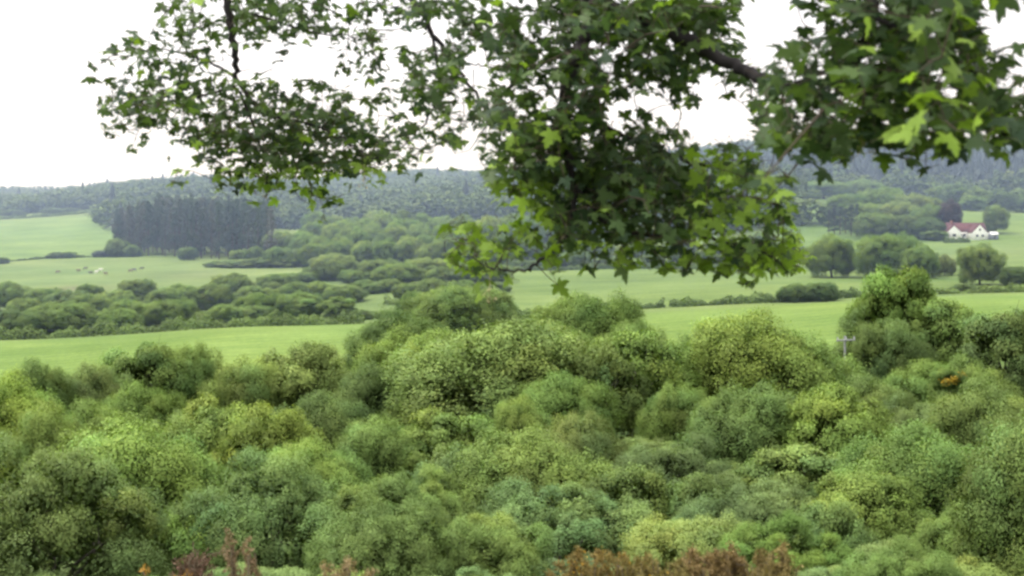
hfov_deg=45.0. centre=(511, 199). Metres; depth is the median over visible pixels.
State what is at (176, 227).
pine tree
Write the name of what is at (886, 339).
willow bush
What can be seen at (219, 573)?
sapling tree
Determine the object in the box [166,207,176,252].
pine tree
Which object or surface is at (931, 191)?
broadleaf tree
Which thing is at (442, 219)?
broadleaf tree
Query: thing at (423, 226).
broadleaf tree
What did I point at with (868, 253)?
broadleaf tree
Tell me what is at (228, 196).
pine tree
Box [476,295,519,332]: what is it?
broadleaf tree
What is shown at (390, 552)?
willow bush
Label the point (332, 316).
broadleaf tree
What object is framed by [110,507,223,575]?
shrub
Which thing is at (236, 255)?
broadleaf tree
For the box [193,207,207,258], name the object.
pine tree
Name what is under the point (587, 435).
broadleaf tree
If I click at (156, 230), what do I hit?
pine tree
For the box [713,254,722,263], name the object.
broadleaf tree
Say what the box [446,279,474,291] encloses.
broadleaf tree
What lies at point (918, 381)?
broadleaf tree
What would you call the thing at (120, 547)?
willow bush
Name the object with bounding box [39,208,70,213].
broadleaf tree
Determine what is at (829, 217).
pine tree
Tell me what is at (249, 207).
pine tree
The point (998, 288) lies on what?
hedge
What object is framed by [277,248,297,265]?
broadleaf tree
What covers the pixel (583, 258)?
broadleaf tree
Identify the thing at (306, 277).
broadleaf tree
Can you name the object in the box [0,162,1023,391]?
ground
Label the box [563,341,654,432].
ash tree
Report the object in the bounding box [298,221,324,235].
broadleaf tree
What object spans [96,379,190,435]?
broadleaf tree
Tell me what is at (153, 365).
oak tree
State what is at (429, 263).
broadleaf tree
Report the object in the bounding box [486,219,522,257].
broadleaf tree
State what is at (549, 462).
broadleaf tree
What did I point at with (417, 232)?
broadleaf tree
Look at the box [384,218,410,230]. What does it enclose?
broadleaf tree
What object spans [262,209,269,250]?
pine tree
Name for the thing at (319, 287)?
broadleaf tree
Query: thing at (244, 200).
pine tree
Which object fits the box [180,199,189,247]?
pine tree
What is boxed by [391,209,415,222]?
broadleaf tree
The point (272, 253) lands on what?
broadleaf tree
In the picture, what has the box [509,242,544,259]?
broadleaf tree
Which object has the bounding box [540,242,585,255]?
broadleaf tree
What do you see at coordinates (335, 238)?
broadleaf tree
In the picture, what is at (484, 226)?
broadleaf tree
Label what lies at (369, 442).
broadleaf tree
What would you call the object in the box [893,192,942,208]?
broadleaf tree
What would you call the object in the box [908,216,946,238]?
broadleaf tree
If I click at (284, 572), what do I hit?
willow bush
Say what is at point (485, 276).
broadleaf tree
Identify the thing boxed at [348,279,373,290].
broadleaf tree
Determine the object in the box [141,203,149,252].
pine tree
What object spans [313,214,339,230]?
broadleaf tree
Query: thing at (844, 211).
pine tree
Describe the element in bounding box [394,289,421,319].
broadleaf tree
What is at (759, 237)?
broadleaf tree
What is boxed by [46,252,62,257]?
broadleaf tree
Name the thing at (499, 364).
broadleaf tree
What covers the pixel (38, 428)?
broadleaf tree
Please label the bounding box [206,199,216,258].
pine tree
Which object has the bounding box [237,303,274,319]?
broadleaf tree
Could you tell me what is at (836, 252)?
broadleaf tree
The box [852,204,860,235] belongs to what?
pine tree
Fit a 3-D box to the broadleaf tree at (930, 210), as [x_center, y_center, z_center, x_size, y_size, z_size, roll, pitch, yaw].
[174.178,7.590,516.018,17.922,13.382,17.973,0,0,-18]
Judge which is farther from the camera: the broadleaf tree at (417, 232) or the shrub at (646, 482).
the broadleaf tree at (417, 232)
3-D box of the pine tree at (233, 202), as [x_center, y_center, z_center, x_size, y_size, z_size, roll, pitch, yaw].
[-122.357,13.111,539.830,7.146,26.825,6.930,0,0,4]
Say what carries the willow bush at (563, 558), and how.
on the ground
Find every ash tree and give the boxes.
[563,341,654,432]
[575,326,705,440]
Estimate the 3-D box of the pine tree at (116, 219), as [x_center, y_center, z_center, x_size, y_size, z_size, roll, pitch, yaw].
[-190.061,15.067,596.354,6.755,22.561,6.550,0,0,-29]
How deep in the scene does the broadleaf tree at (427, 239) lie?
461.47 m
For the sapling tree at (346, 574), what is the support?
on the ground
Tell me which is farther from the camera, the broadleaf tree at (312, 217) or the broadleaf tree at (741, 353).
the broadleaf tree at (312, 217)
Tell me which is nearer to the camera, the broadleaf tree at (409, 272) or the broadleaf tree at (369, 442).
the broadleaf tree at (369, 442)
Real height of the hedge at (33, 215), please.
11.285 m
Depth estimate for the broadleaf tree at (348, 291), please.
314.35 m
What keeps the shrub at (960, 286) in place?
on the ground
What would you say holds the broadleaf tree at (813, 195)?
on the ground
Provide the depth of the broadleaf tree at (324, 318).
248.67 m
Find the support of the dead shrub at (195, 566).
on the ground
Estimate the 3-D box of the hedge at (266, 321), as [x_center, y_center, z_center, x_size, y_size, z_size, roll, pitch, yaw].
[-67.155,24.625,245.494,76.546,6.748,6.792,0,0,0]
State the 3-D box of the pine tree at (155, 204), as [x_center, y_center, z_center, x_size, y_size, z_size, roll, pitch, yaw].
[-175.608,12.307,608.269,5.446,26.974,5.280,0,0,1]
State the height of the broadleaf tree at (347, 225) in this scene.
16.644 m
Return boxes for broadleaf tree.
[0,209,27,215]
[0,257,10,263]
[0,280,33,309]
[0,309,47,338]
[0,363,75,490]
[0,393,88,504]
[1,355,77,414]
[3,297,42,312]
[16,299,107,336]
[21,285,62,304]
[27,407,241,558]
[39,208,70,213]
[41,288,85,305]
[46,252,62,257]
[54,360,126,422]
[60,251,76,257]
[64,394,144,441]
[69,293,120,311]
[71,283,106,296]
[77,205,95,209]
[90,250,108,256]
[94,307,146,333]
[96,289,141,302]
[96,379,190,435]
[102,298,149,324]
[103,238,130,256]
[116,277,157,300]
[123,245,142,256]
[141,297,201,327]
[142,287,198,306]
[157,283,197,299]
[158,338,236,413]
[176,247,198,259]
[187,282,233,309]
[191,311,206,321]
[194,352,292,427]
[204,304,244,322]
[209,272,256,294]
[228,249,245,259]
[230,285,279,304]
[232,292,280,317]
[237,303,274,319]
[242,245,264,258]
[247,432,374,511]
[254,273,300,286]
[260,230,289,248]
[261,281,282,289]
[262,245,291,267]
[266,384,374,455]
[273,290,324,317]
[276,316,303,324]
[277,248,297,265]
[277,281,310,295]
[279,272,300,280]
[283,229,313,246]
[287,233,312,249]
[291,247,310,266]
[295,242,323,266]
[297,265,331,280]
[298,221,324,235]
[298,272,321,282]
[299,210,321,232]
[300,317,326,324]
[306,252,355,267]
[306,281,332,297]
[310,253,360,280]
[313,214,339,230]
[318,240,351,255]
[319,222,345,239]
[321,284,369,302]
[322,309,350,319]
[327,358,402,427]
[330,234,346,242]
[331,410,435,493]
[332,215,342,221]
[337,219,351,228]
[337,237,353,247]
[337,269,354,282]
[338,302,456,371]
[339,224,366,237]
[342,220,364,230]
[343,270,366,282]
[344,216,361,222]
[346,226,372,247]
[347,308,379,319]
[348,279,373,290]
[350,240,378,262]
[350,321,491,409]
[355,216,373,228]
[356,259,398,272]
[361,283,385,293]
[362,209,388,220]
[363,222,383,231]
[363,271,376,281]
[364,224,382,239]
[369,262,428,283]
[370,312,647,446]
[371,232,395,251]
[372,211,396,229]
[372,237,397,261]
[374,278,403,292]
[382,221,410,242]
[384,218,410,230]
[390,283,420,299]
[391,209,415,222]
[392,236,425,262]
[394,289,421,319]
[399,282,521,339]
[400,234,414,262]
[403,256,453,280]
[404,218,419,227]
[409,222,431,234]
[409,226,431,237]
[412,210,432,226]
[413,243,437,259]
[415,234,438,245]
[416,277,451,293]
[423,266,454,282]
[425,218,440,232]
[431,235,459,262]
[432,214,451,224]
[432,226,446,236]
[435,227,465,240]
[446,213,469,225]
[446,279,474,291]
[446,421,623,538]
[449,260,514,283]
[460,244,480,264]
[463,214,475,221]
[476,214,500,227]
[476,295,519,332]
[481,222,492,237]
[484,241,507,264]
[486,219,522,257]
[488,281,511,292]
[489,233,512,260]
[489,389,556,446]
[495,212,517,223]
[504,261,520,265]
[505,366,629,442]
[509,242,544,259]
[517,214,545,249]
[518,286,657,342]
[523,261,541,266]
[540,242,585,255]
[542,319,599,373]
[542,406,632,475]
[557,256,568,267]
[560,251,579,265]
[572,250,593,266]
[580,236,617,256]
[597,317,673,382]
[616,508,758,571]
[628,241,655,257]
[630,380,709,450]
[637,254,665,264]
[657,327,717,399]
[662,242,697,250]
[665,303,846,420]
[667,246,685,262]
[691,250,715,263]
[701,236,731,253]
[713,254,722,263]
[742,232,777,241]
[775,283,811,302]
[782,339,841,387]
[798,189,821,200]
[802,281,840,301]
[804,232,858,277]
[806,180,853,198]
[822,192,871,219]
[841,201,893,227]
[844,178,884,196]
[844,369,927,419]
[852,212,897,237]
[852,230,922,276]
[856,186,904,206]
[873,357,956,403]
[876,200,920,217]
[887,214,924,237]
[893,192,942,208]
[898,243,940,277]
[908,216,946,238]
[909,497,980,560]
[910,204,944,226]
[922,185,954,202]
[922,374,1023,471]
[924,350,1023,420]
[935,254,957,275]
[936,182,971,203]
[936,198,962,225]
[945,409,1023,575]
[954,242,1007,284]
[957,195,988,210]
[961,185,991,210]
[979,187,1018,211]
[981,204,1011,231]
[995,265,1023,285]
[1002,188,1023,212]
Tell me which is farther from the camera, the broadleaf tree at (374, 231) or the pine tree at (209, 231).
the pine tree at (209, 231)
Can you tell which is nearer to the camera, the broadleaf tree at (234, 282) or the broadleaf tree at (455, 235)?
the broadleaf tree at (234, 282)
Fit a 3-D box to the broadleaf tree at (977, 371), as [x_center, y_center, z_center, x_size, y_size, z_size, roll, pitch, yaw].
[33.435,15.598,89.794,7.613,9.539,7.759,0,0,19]
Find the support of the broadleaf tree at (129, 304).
on the ground
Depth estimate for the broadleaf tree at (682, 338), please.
102.21 m
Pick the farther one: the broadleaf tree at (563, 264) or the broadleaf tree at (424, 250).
the broadleaf tree at (424, 250)
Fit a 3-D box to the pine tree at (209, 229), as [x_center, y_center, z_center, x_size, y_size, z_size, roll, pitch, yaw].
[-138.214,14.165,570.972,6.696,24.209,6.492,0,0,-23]
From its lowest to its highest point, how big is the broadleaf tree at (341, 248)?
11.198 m
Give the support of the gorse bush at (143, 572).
on the ground
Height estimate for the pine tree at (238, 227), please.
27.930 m
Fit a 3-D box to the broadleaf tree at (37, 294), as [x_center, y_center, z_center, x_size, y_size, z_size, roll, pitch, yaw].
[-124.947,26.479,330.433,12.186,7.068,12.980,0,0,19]
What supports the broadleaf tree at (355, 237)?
on the ground
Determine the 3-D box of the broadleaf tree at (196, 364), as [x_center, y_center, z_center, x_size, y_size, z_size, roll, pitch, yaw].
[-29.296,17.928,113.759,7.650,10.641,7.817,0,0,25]
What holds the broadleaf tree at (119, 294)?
on the ground
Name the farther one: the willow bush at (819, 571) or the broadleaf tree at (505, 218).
the broadleaf tree at (505, 218)
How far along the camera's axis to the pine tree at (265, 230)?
503.58 m
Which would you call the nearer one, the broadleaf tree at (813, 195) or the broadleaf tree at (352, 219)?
the broadleaf tree at (352, 219)
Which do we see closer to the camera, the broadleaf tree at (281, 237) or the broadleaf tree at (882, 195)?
the broadleaf tree at (281, 237)
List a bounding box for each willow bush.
[0,429,181,575]
[29,555,136,575]
[144,406,186,461]
[157,442,350,575]
[166,561,314,575]
[285,467,433,568]
[300,487,455,575]
[386,460,468,538]
[401,510,555,575]
[422,565,515,575]
[455,475,664,572]
[540,541,589,567]
[609,430,736,496]
[673,468,813,547]
[711,508,855,575]
[797,564,848,575]
[831,303,940,391]
[832,533,964,575]
[850,535,972,567]
[878,390,938,440]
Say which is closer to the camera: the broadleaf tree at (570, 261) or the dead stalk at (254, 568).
the dead stalk at (254, 568)
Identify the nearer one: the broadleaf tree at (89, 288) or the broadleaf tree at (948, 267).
the broadleaf tree at (948, 267)
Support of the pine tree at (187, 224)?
on the ground
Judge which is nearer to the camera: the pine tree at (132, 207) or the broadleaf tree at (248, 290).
the broadleaf tree at (248, 290)
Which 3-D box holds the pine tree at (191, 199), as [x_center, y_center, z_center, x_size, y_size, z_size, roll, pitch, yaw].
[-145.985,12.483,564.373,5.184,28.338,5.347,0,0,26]
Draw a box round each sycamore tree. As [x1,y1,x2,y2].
[80,0,1023,303]
[156,392,261,494]
[204,400,332,492]
[253,338,349,416]
[672,377,829,481]
[775,380,898,463]
[801,469,935,543]
[827,416,1008,543]
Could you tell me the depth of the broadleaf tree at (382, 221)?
569.68 m
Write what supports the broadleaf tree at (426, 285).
on the ground
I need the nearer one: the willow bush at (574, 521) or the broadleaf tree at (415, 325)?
the willow bush at (574, 521)
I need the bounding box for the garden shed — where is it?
[988,232,998,239]
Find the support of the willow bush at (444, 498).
on the ground
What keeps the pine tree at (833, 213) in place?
on the ground
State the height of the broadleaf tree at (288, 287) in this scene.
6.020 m
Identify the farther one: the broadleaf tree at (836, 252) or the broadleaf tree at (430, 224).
the broadleaf tree at (430, 224)
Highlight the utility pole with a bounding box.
[836,336,854,358]
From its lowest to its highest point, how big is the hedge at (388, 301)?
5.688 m
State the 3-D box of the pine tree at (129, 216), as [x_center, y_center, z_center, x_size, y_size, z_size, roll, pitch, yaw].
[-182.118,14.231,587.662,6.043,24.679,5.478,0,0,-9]
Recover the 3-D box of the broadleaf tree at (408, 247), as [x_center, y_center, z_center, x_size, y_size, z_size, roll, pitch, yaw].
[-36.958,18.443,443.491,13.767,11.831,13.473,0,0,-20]
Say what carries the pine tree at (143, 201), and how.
on the ground
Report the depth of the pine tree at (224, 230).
555.74 m
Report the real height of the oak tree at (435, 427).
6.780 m
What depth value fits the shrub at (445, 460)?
49.44 m
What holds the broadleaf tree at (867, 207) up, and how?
on the ground
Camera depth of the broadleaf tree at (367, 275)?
376.67 m
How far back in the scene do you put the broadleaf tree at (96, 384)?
100.89 m
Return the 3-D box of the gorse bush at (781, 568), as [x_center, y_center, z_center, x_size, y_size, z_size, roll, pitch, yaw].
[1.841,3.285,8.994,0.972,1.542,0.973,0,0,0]
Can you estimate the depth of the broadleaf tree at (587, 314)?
148.46 m
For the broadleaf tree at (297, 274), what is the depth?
386.39 m
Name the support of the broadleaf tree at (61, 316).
on the ground
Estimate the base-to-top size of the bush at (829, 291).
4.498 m
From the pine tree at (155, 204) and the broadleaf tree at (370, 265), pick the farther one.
the pine tree at (155, 204)
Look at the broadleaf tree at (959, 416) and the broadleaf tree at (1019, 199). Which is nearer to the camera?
the broadleaf tree at (959, 416)
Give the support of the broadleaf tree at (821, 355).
on the ground
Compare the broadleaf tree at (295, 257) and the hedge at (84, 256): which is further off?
the hedge at (84, 256)
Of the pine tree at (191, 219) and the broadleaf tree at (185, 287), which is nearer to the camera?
the broadleaf tree at (185, 287)
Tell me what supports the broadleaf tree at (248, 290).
on the ground
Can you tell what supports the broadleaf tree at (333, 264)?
on the ground
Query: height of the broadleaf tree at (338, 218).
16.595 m
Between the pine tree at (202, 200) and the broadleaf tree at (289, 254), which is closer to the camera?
the broadleaf tree at (289, 254)
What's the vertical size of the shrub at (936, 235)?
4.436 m
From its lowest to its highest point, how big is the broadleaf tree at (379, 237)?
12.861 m
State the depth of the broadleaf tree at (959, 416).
70.80 m
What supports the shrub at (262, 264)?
on the ground
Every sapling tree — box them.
[13,538,80,564]
[34,569,57,575]
[133,567,243,575]
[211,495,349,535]
[256,533,296,565]
[322,565,374,575]
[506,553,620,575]
[603,435,723,483]
[611,426,643,440]
[701,461,817,491]
[751,492,819,512]
[785,525,942,553]
[926,553,1023,575]
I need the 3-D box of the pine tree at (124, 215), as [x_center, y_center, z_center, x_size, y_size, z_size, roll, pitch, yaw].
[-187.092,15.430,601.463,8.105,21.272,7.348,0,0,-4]
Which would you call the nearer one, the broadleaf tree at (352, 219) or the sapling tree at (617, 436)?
the sapling tree at (617, 436)
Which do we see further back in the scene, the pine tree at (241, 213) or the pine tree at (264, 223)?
the pine tree at (241, 213)
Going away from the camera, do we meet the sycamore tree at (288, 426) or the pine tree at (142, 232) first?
the sycamore tree at (288, 426)
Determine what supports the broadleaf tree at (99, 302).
on the ground
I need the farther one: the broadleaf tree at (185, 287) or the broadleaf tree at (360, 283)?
the broadleaf tree at (360, 283)
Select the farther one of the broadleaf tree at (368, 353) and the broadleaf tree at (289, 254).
the broadleaf tree at (289, 254)
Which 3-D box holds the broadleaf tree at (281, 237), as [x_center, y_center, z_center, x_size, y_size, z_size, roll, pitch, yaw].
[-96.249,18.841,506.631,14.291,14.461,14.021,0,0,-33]
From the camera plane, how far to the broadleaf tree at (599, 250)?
477.34 m
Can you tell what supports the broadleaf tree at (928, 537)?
on the ground
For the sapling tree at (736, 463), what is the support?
on the ground
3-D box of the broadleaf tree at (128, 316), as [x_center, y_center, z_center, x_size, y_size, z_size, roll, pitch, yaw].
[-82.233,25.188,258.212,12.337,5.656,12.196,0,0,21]
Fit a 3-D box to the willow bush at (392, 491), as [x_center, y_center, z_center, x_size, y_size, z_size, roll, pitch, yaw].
[-4.277,9.689,34.919,4.306,4.178,4.939,0,0,30]
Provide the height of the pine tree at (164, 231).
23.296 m
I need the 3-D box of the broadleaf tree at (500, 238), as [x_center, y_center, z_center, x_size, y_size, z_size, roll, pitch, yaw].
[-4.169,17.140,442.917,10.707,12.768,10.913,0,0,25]
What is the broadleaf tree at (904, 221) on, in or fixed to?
on the ground
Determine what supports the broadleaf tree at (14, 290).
on the ground
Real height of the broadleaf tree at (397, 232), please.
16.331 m
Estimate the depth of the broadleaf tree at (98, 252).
572.03 m
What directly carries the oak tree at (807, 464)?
on the ground
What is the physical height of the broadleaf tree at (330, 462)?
5.361 m
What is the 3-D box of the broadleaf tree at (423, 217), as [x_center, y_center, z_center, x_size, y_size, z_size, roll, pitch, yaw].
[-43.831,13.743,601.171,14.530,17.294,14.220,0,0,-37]
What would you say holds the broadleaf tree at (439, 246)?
on the ground
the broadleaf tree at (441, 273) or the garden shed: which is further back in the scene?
the garden shed
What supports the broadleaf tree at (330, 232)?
on the ground
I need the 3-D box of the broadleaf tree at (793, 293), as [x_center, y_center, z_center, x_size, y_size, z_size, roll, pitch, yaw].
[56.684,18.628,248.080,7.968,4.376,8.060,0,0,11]
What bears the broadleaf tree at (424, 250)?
on the ground
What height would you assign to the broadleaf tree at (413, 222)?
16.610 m
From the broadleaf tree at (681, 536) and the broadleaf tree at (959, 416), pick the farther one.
the broadleaf tree at (959, 416)
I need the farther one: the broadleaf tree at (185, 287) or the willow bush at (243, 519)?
the broadleaf tree at (185, 287)
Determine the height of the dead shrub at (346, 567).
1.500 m
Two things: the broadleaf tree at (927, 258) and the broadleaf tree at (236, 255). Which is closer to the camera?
the broadleaf tree at (927, 258)
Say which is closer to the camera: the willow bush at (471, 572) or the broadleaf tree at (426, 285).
the willow bush at (471, 572)
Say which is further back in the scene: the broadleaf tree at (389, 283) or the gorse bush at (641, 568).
the broadleaf tree at (389, 283)
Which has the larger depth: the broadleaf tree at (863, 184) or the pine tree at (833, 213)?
the broadleaf tree at (863, 184)
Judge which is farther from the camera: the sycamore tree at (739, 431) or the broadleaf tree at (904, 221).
the broadleaf tree at (904, 221)
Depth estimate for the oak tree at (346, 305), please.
260.66 m
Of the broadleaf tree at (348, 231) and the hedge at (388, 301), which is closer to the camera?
the hedge at (388, 301)
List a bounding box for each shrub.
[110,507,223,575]
[169,542,220,575]
[202,260,224,267]
[217,259,259,267]
[243,257,277,267]
[265,257,301,267]
[320,555,378,575]
[409,440,503,511]
[578,461,682,527]
[665,467,741,520]
[789,499,884,559]
[826,353,871,391]
[918,230,948,240]
[946,283,976,290]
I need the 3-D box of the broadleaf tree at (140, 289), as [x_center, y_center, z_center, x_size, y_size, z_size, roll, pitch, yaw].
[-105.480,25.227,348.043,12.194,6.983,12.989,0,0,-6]
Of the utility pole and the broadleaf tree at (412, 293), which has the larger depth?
the broadleaf tree at (412, 293)
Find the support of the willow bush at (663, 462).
on the ground
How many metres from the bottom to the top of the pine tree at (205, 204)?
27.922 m
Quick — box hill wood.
[524,138,1023,246]
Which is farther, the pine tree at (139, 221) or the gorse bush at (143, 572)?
the pine tree at (139, 221)
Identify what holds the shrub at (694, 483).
on the ground
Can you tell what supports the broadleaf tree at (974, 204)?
on the ground
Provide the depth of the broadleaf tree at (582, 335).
130.64 m
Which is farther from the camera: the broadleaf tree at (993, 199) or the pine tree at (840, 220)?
the broadleaf tree at (993, 199)
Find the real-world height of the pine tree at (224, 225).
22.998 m
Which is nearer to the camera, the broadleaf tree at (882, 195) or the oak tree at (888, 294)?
the oak tree at (888, 294)
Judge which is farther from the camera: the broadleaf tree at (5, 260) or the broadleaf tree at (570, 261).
the broadleaf tree at (5, 260)
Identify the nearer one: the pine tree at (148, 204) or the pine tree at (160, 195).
the pine tree at (148, 204)
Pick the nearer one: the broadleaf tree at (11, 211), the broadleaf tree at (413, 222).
the broadleaf tree at (413, 222)
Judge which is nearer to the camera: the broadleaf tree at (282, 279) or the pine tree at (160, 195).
the broadleaf tree at (282, 279)
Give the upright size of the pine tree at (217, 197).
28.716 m
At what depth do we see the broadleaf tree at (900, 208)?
524.59 m
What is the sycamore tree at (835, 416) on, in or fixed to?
on the ground
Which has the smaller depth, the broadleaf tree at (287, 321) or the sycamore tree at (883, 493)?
the sycamore tree at (883, 493)
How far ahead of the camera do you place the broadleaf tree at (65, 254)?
569.75 m
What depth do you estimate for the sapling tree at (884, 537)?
37.28 m
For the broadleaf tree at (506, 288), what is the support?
on the ground
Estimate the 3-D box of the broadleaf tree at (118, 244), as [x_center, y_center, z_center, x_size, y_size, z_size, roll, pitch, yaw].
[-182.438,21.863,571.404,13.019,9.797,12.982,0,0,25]
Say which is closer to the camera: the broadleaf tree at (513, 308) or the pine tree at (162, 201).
the broadleaf tree at (513, 308)
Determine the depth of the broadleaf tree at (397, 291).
309.76 m
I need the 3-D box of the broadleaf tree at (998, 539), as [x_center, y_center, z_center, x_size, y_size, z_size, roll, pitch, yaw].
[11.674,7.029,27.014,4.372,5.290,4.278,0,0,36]
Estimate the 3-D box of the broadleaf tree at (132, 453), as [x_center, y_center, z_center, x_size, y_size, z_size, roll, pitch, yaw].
[-11.677,9.499,38.179,6.876,6.151,6.730,0,0,-13]
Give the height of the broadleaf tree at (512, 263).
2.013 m
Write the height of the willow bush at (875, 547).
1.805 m
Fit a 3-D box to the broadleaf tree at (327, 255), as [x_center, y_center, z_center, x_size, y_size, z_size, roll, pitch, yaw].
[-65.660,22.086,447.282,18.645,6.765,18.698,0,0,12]
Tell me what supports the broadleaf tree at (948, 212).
on the ground
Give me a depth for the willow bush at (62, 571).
30.49 m
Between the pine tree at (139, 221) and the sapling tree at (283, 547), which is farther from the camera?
the pine tree at (139, 221)
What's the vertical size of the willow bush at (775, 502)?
3.925 m
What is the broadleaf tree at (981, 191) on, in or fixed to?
on the ground
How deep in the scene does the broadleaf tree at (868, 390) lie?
85.13 m
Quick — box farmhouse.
[942,220,988,239]
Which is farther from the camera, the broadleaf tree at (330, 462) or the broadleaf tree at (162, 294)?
the broadleaf tree at (162, 294)
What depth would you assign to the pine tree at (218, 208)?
531.42 m
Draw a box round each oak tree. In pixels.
[97,334,197,408]
[284,296,322,314]
[315,296,357,314]
[383,404,496,479]
[734,442,848,500]
[843,261,938,367]
[898,296,998,367]
[957,302,1023,399]
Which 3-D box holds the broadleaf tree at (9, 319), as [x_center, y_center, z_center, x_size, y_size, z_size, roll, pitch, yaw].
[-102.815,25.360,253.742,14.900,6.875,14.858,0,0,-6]
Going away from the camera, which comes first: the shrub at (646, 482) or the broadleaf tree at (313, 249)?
the shrub at (646, 482)
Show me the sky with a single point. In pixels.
(50, 135)
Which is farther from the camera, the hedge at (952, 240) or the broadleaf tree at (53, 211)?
the broadleaf tree at (53, 211)
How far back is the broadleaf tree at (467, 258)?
426.85 m
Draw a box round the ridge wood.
[0,166,529,229]
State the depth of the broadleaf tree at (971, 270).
273.38 m
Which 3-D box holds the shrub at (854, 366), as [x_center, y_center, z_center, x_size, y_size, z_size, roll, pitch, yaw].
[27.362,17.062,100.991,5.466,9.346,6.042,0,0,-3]
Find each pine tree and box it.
[112,208,123,239]
[119,207,125,239]
[120,210,135,244]
[124,204,133,244]
[130,206,135,232]
[133,202,146,246]
[134,206,145,249]
[139,200,149,250]
[140,200,155,255]
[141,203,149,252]
[149,206,158,251]
[151,207,160,251]
[153,198,158,249]
[156,194,163,249]
[156,199,167,254]
[158,196,167,252]
[158,208,170,255]
[166,197,173,252]
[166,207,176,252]
[168,206,181,256]
[170,205,180,254]
[171,197,186,247]
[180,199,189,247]
[183,197,192,246]
[186,197,195,246]
[186,201,196,248]
[188,200,202,245]
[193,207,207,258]
[195,198,209,247]
[200,197,209,254]
[205,198,211,250]
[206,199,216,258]
[207,205,215,254]
[209,199,220,256]
[213,204,224,257]
[214,196,222,255]
[214,200,224,259]
[221,208,227,255]
[221,210,231,256]
[222,194,230,231]
[224,200,231,255]
[225,200,238,245]
[226,204,237,251]
[231,197,241,249]
[237,202,247,248]
[237,204,246,249]
[240,198,247,248]
[245,205,255,248]
[255,199,262,241]
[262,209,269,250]
[263,200,270,251]
[264,208,278,248]
[516,259,530,266]
[823,210,834,233]
[830,204,840,232]
[835,206,845,233]
[842,208,850,232]
[846,204,855,235]
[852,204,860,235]
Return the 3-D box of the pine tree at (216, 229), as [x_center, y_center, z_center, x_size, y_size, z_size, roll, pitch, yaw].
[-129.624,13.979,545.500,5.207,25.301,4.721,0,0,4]
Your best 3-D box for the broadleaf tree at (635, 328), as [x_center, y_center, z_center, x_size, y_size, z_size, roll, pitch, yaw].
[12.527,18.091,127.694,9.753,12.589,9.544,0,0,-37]
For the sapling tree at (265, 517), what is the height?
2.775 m
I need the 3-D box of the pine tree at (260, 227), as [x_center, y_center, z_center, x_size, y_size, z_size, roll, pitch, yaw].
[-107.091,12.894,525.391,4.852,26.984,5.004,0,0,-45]
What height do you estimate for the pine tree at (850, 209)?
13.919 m
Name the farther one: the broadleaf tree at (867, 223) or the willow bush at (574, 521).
the broadleaf tree at (867, 223)
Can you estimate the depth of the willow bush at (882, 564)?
20.96 m
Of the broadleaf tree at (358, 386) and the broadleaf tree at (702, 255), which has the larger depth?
the broadleaf tree at (702, 255)
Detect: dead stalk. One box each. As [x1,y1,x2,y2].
[221,527,241,575]
[239,535,261,575]
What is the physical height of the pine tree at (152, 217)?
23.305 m
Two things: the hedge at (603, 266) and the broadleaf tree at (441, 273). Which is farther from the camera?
the hedge at (603, 266)
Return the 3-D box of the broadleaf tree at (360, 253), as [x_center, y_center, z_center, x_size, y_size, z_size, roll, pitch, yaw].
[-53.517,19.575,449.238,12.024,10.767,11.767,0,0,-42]
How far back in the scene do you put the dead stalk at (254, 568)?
9.29 m
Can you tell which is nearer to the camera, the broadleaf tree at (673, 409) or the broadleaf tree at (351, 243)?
the broadleaf tree at (673, 409)
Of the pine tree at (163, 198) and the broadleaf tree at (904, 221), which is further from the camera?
the pine tree at (163, 198)
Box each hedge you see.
[0,207,101,218]
[0,308,364,339]
[2,251,230,261]
[382,285,500,304]
[502,261,800,270]
[516,297,665,318]
[669,286,863,306]
[934,283,1023,293]
[943,236,969,242]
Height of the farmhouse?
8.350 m
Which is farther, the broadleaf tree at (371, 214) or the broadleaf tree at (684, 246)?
the broadleaf tree at (371, 214)
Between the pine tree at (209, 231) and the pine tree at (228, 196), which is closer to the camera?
the pine tree at (228, 196)
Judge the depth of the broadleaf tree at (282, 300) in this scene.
264.95 m
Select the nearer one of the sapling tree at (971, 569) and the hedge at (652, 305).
the sapling tree at (971, 569)
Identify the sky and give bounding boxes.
[0,0,1023,188]
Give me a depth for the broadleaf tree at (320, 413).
74.67 m
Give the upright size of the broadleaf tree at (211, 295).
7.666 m
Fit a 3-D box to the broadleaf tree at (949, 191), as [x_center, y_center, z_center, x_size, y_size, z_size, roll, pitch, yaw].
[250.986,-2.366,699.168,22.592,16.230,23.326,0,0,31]
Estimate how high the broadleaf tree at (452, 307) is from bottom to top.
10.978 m
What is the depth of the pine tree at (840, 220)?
522.17 m
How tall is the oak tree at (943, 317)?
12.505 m
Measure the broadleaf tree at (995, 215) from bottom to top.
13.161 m
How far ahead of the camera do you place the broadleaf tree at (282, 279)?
364.00 m
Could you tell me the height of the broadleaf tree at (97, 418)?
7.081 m
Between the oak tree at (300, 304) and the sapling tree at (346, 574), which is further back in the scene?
the oak tree at (300, 304)
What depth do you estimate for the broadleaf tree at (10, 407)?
59.55 m
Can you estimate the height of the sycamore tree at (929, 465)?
6.091 m
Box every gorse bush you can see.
[139,563,191,575]
[533,545,630,575]
[601,551,692,575]
[637,551,708,575]
[670,539,766,575]
[736,539,803,575]
[929,367,967,394]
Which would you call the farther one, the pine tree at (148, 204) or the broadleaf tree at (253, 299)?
the pine tree at (148, 204)
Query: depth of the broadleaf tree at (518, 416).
71.33 m
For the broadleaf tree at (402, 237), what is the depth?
462.09 m

